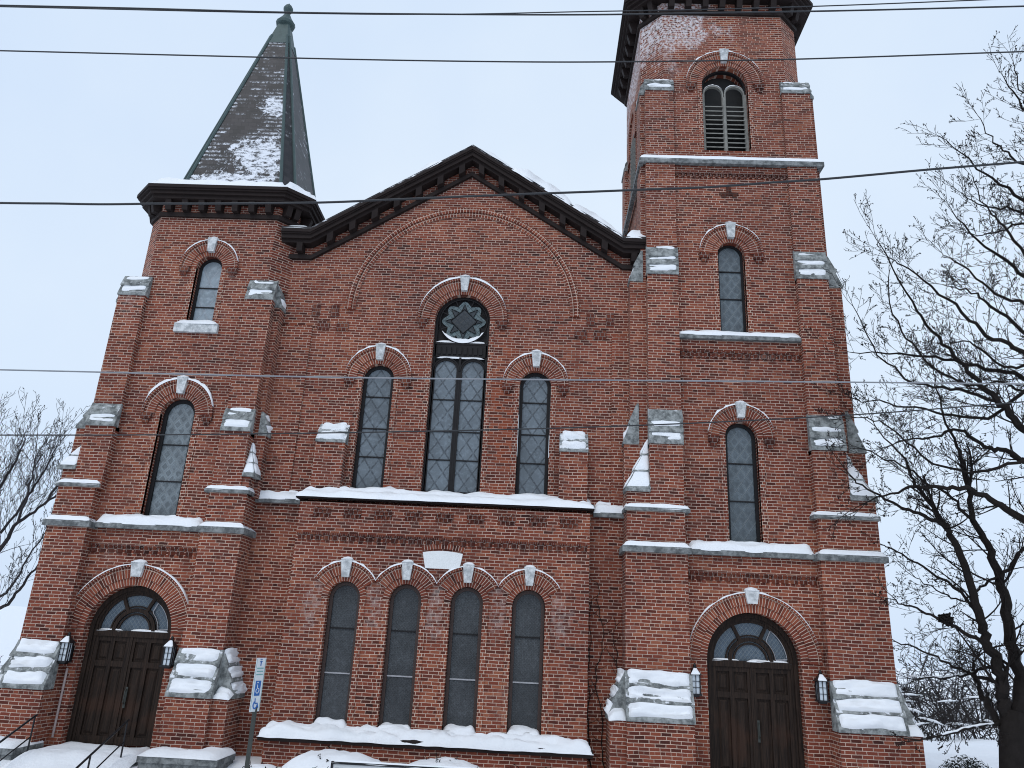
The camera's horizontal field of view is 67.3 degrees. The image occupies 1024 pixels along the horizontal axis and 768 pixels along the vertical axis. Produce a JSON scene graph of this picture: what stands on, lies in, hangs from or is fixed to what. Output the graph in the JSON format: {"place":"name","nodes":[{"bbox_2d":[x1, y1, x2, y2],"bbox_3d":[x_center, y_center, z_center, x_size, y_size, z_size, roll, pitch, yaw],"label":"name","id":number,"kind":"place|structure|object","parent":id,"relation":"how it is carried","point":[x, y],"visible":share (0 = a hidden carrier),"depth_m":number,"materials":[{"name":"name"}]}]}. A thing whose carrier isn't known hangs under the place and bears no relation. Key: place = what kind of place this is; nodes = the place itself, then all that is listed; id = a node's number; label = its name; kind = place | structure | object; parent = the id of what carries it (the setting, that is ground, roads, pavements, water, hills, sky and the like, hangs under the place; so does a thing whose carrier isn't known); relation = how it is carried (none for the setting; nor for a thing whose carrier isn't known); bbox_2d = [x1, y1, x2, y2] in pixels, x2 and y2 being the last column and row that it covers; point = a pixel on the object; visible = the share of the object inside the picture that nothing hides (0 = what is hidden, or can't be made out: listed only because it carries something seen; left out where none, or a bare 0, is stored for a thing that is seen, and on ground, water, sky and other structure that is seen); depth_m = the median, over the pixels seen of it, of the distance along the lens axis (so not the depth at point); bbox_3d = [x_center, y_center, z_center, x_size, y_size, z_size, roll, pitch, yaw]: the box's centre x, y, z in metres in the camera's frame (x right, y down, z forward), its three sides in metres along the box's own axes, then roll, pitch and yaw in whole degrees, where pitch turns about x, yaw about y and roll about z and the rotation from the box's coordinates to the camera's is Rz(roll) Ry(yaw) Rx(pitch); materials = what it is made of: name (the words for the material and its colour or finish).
{"place":"outdoors","nodes":[
{"label":"outdoors","id":0,"kind":"place"},
{"bbox_2d":[0,0,982,14],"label":"overhead cable","id":1,"kind":"object","parent":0,"point":[532,12],"visible":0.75,"depth_m":11.07,"materials":[{"name":"black rubber"}]},
{"bbox_2d":[0,605,1014,767],"bbox_3d":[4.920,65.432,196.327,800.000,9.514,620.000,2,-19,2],"label":"snowy ground","id":2,"kind":"structure","parent":0,"point":[985,751],"depth_m":39.45,"materials":[{"name":"white snow"}]},
{"bbox_2d":[0,714,37,760],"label":"iron railing","id":3,"kind":"object","parent":2,"relation":"on","point":[18,728],"visible":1,"depth_m":14.84,"materials":[{"name":"black metal"}]},
{"bbox_2d":[0,736,43,759],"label":"stone curb","id":4,"kind":"structure","parent":2,"relation":"on","point":[7,745],"depth_m":15.06,"materials":[{"name":"concrete"}]},
{"bbox_2d":[0,388,87,609],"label":"bare tree","id":5,"kind":"object","parent":2,"relation":"on","point":[29,490],"visible":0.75,"depth_m":27.74,"materials":[{"name":"brown plant"}]},
{"bbox_2d":[1,741,149,767],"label":"entrance steps","id":6,"kind":"structure","parent":2,"relation":"on","point":[71,754],"depth_m":14.79,"materials":[{"name":"concrete"}]},
{"bbox_2d":[76,719,129,767],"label":"iron railing","id":7,"kind":"object","parent":2,"relation":"on","point":[103,743],"visible":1,"depth_m":14.48,"materials":[{"name":"black metal"}]},
{"bbox_2d":[136,747,235,767],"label":"stone curb","id":8,"kind":"structure","parent":2,"relation":"on","point":[175,757],"depth_m":14.79,"materials":[{"name":"concrete"}]},
{"bbox_2d":[244,658,265,767],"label":"parking sign","id":9,"kind":"object","parent":2,"relation":"on","point":[257,686],"visible":1,"depth_m":13.06,"materials":[{"name":"white metal"}]},
{"bbox_2d":[242,761,277,767],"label":"snow laden shrub","id":10,"kind":"object","parent":2,"relation":"on","point":[262,765],"visible":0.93,"depth_m":14.56,"materials":[{"name":"white snow"}]},
{"bbox_2d":[281,746,380,767],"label":"snow laden shrub","id":11,"kind":"object","parent":2,"relation":"on","point":[323,758],"visible":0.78,"depth_m":14.04,"materials":[{"name":"white snow"}]},
{"bbox_2d":[330,760,474,767],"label":"notice board","id":12,"kind":"object","parent":2,"relation":"on","point":[350,764],"visible":1,"depth_m":12.51,"materials":[{"name":"white metal"}]},
{"bbox_2d":[410,753,478,767],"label":"snow laden shrub","id":13,"kind":"object","parent":2,"relation":"on","point":[445,761],"visible":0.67,"depth_m":14.24,"materials":[{"name":"white snow"}]},
{"bbox_2d":[0,0,925,767],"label":"brick church","id":14,"kind":"structure","parent":2,"relation":"on","point":[408,588],"depth_m":17.74,"materials":[{"name":"red brick"}]},
{"bbox_2d":[57,631,75,663],"bbox_3d":[-9.479,5.626,16.408,0.250,0.655,0.365,2,-19,2],"label":"wall lantern","id":15,"kind":"object","parent":14,"relation":"attached to","point":[66,651],"depth_m":16.29,"materials":[{"name":"black metal"}]},
{"bbox_2d":[66,559,188,747],"bbox_3d":[-8.347,5.822,16.596,2.800,3.982,0.511,2,-19,2],"label":"door","id":16,"kind":"structure","parent":14,"relation":"in","point":[121,676],"depth_m":16.75,"materials":[{"name":"brown wood"}]},
{"bbox_2d":[159,636,177,668],"bbox_3d":[-7.241,5.691,16.330,0.250,0.655,0.365,2,-19,2],"label":"wall lantern","id":17,"kind":"object","parent":14,"relation":"attached to","point":[169,653],"depth_m":16.20,"materials":[{"name":"black metal"}]},
{"bbox_2d":[135,375,213,516],"bbox_3d":[-7.946,1.462,18.007,1.700,3.473,0.373,2,-19,2],"label":"window","id":18,"kind":"structure","parent":14,"relation":"in","point":[170,475],"depth_m":18.13,"materials":[{"name":"grey glass"}]},
{"bbox_2d":[179,237,238,320],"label":"window","id":19,"kind":"structure","parent":14,"relation":"in","point":[212,273],"depth_m":19.44,"materials":[{"name":"grey glass"}]},
{"bbox_2d":[307,556,375,723],"bbox_3d":[-3.710,5.500,16.553,1.352,3.502,0.379,2,-19,2],"label":"window","id":20,"kind":"structure","parent":14,"relation":"in","point":[341,653],"depth_m":16.63,"materials":[{"name":"grey glass"}]},
{"bbox_2d":[344,343,411,487],"bbox_3d":[-3.315,0.710,18.582,1.640,3.603,0.368,2,-19,2],"label":"window","id":21,"kind":"structure","parent":14,"relation":"in","point":[379,397],"depth_m":18.69,"materials":[{"name":"grey glass"}]},
{"bbox_2d":[371,559,436,727],"bbox_3d":[-2.367,5.552,16.501,1.352,3.498,0.380,2,-19,2],"label":"window","id":22,"kind":"structure","parent":14,"relation":"in","point":[408,603],"depth_m":16.57,"materials":[{"name":"grey glass"}]},
{"bbox_2d":[415,275,506,492],"bbox_3d":[-1.312,-0.133,18.812,2.240,5.536,0.378,2,-19,2],"label":"arched window","id":23,"kind":"structure","parent":14,"relation":"in","point":[464,331],"depth_m":18.89,"materials":[{"name":"glass"}]},
{"bbox_2d":[435,562,497,731],"bbox_3d":[-1.024,5.602,16.454,1.352,3.501,0.376,2,-19,2],"label":"window","id":24,"kind":"structure","parent":14,"relation":"in","point":[463,690],"depth_m":16.53,"materials":[{"name":"grey glass"}]},
{"bbox_2d":[498,565,559,734],"bbox_3d":[0.319,5.652,16.404,1.352,3.501,0.373,2,-19,2],"label":"window","id":25,"kind":"structure","parent":14,"relation":"in","point":[526,661],"depth_m":16.48,"materials":[{"name":"grey glass"}]},
{"bbox_2d":[502,349,568,494],"bbox_3d":[0.529,0.875,18.430,1.600,3.557,0.369,2,-19,2],"label":"window","id":26,"kind":"structure","parent":14,"relation":"in","point":[532,472],"depth_m":18.54,"materials":[{"name":"grey glass"}]},
{"bbox_2d":[587,575,620,767],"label":"climbing vine","id":27,"kind":"object","parent":14,"relation":"attached to","point":[598,679],"visible":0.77,"depth_m":16.51,"materials":[{"name":"brown plant"}]},
{"bbox_2d":[628,102,636,196],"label":"belfry window","id":28,"kind":"structure","parent":14,"relation":"in","point":[632,148],"depth_m":22.75,"materials":[{"name":"wood"}]},
{"bbox_2d":[690,663,701,696],"bbox_3d":[3.783,6.128,15.929,0.250,0.655,0.325,2,-19,2],"label":"wall lantern","id":29,"kind":"object","parent":14,"relation":"attached to","point":[696,676],"depth_m":15.81,"materials":[{"name":"black metal"}]},
{"bbox_2d":[686,48,763,150],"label":"belfry window","id":30,"kind":"structure","parent":14,"relation":"in","point":[722,106],"depth_m":20.92,"materials":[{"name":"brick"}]},
{"bbox_2d":[699,221,763,331],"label":"window","id":31,"kind":"structure","parent":14,"relation":"in","point":[729,300],"depth_m":19.16,"materials":[{"name":"grey glass"}]},
{"bbox_2d":[708,401,775,542],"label":"window","id":32,"kind":"structure","parent":14,"relation":"in","point":[740,506],"depth_m":17.60,"materials":[{"name":"grey glass"}]},
{"bbox_2d":[690,587,822,767],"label":"door","id":33,"kind":"structure","parent":14,"relation":"in","point":[755,721],"depth_m":16.26,"materials":[{"name":"brown wood"}]},
{"bbox_2d":[813,669,829,703],"bbox_3d":[6.339,6.217,15.814,0.250,0.655,0.365,2,-19,2],"label":"wall lantern","id":34,"kind":"object","parent":14,"relation":"attached to","point":[821,686],"depth_m":15.68,"materials":[{"name":"black metal"}]},
{"bbox_2d":[798,25,1023,552],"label":"bare tree","id":35,"kind":"object","parent":2,"relation":"on","point":[1015,421],"visible":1,"depth_m":16.53,"materials":[{"name":"brown plant"}]},
{"bbox_2d":[821,332,1023,767],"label":"bare tree","id":36,"kind":"object","parent":2,"relation":"on","point":[1009,723],"visible":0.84,"depth_m":15.86,"materials":[{"name":"brown plant"}]},
{"bbox_2d":[936,612,954,627],"bbox_3d":[8.723,4.745,15.469,0.346,0.303,0.336,2,-19,2],"label":"twig nest","id":37,"kind":"object","parent":36,"relation":"on","point":[945,618],"visible":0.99,"depth_m":15.41,"materials":[{"name":"brown plant"}]},
{"bbox_2d":[896,623,1021,741],"bbox_3d":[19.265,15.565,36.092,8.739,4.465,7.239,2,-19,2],"label":"snowy brush","id":38,"kind":"object","parent":2,"relation":"on","point":[935,720],"visible":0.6,"depth_m":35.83,"materials":[{"name":"brown plant"}]},
{"bbox_2d":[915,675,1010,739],"bbox_3d":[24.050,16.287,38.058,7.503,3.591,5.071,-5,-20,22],"label":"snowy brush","id":39,"kind":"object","parent":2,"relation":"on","point":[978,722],"visible":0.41,"depth_m":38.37,"materials":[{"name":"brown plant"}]},
{"bbox_2d":[938,754,991,767],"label":"round shrub","id":40,"kind":"object","parent":2,"relation":"on","point":[967,762],"visible":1,"depth_m":17.15,"materials":[{"name":"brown plant"}]},
{"bbox_2d":[0,161,1023,204],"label":"overhead cable","id":41,"kind":"object","parent":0,"point":[545,193],"visible":1,"depth_m":9.44,"materials":[{"name":"black rubber"}]},
{"bbox_2d":[0,4,1023,15],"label":"overhead cable","id":42,"kind":"object","parent":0,"point":[515,14],"visible":1,"depth_m":10.58,"materials":[{"name":"black rubber"}]},
{"bbox_2d":[0,50,1023,62],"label":"overhead cable","id":43,"kind":"object","parent":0,"point":[515,61],"visible":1,"depth_m":10.32,"materials":[{"name":"black rubber"}]},
{"bbox_2d":[0,369,1023,384],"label":"overhead cable","id":44,"kind":"object","parent":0,"point":[513,379],"visible":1,"depth_m":8.46,"materials":[{"name":"black rubber"}]},
{"bbox_2d":[0,401,1023,435],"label":"overhead cable","id":45,"kind":"object","parent":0,"point":[486,429],"visible":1,"depth_m":8.28,"materials":[{"name":"black rubber"}]},
{"bbox_2d":[0,0,1023,673],"label":"sky","id":46,"kind":"structure","parent":0,"point":[75,127],"materials":[{"name":"white"}]}
]}

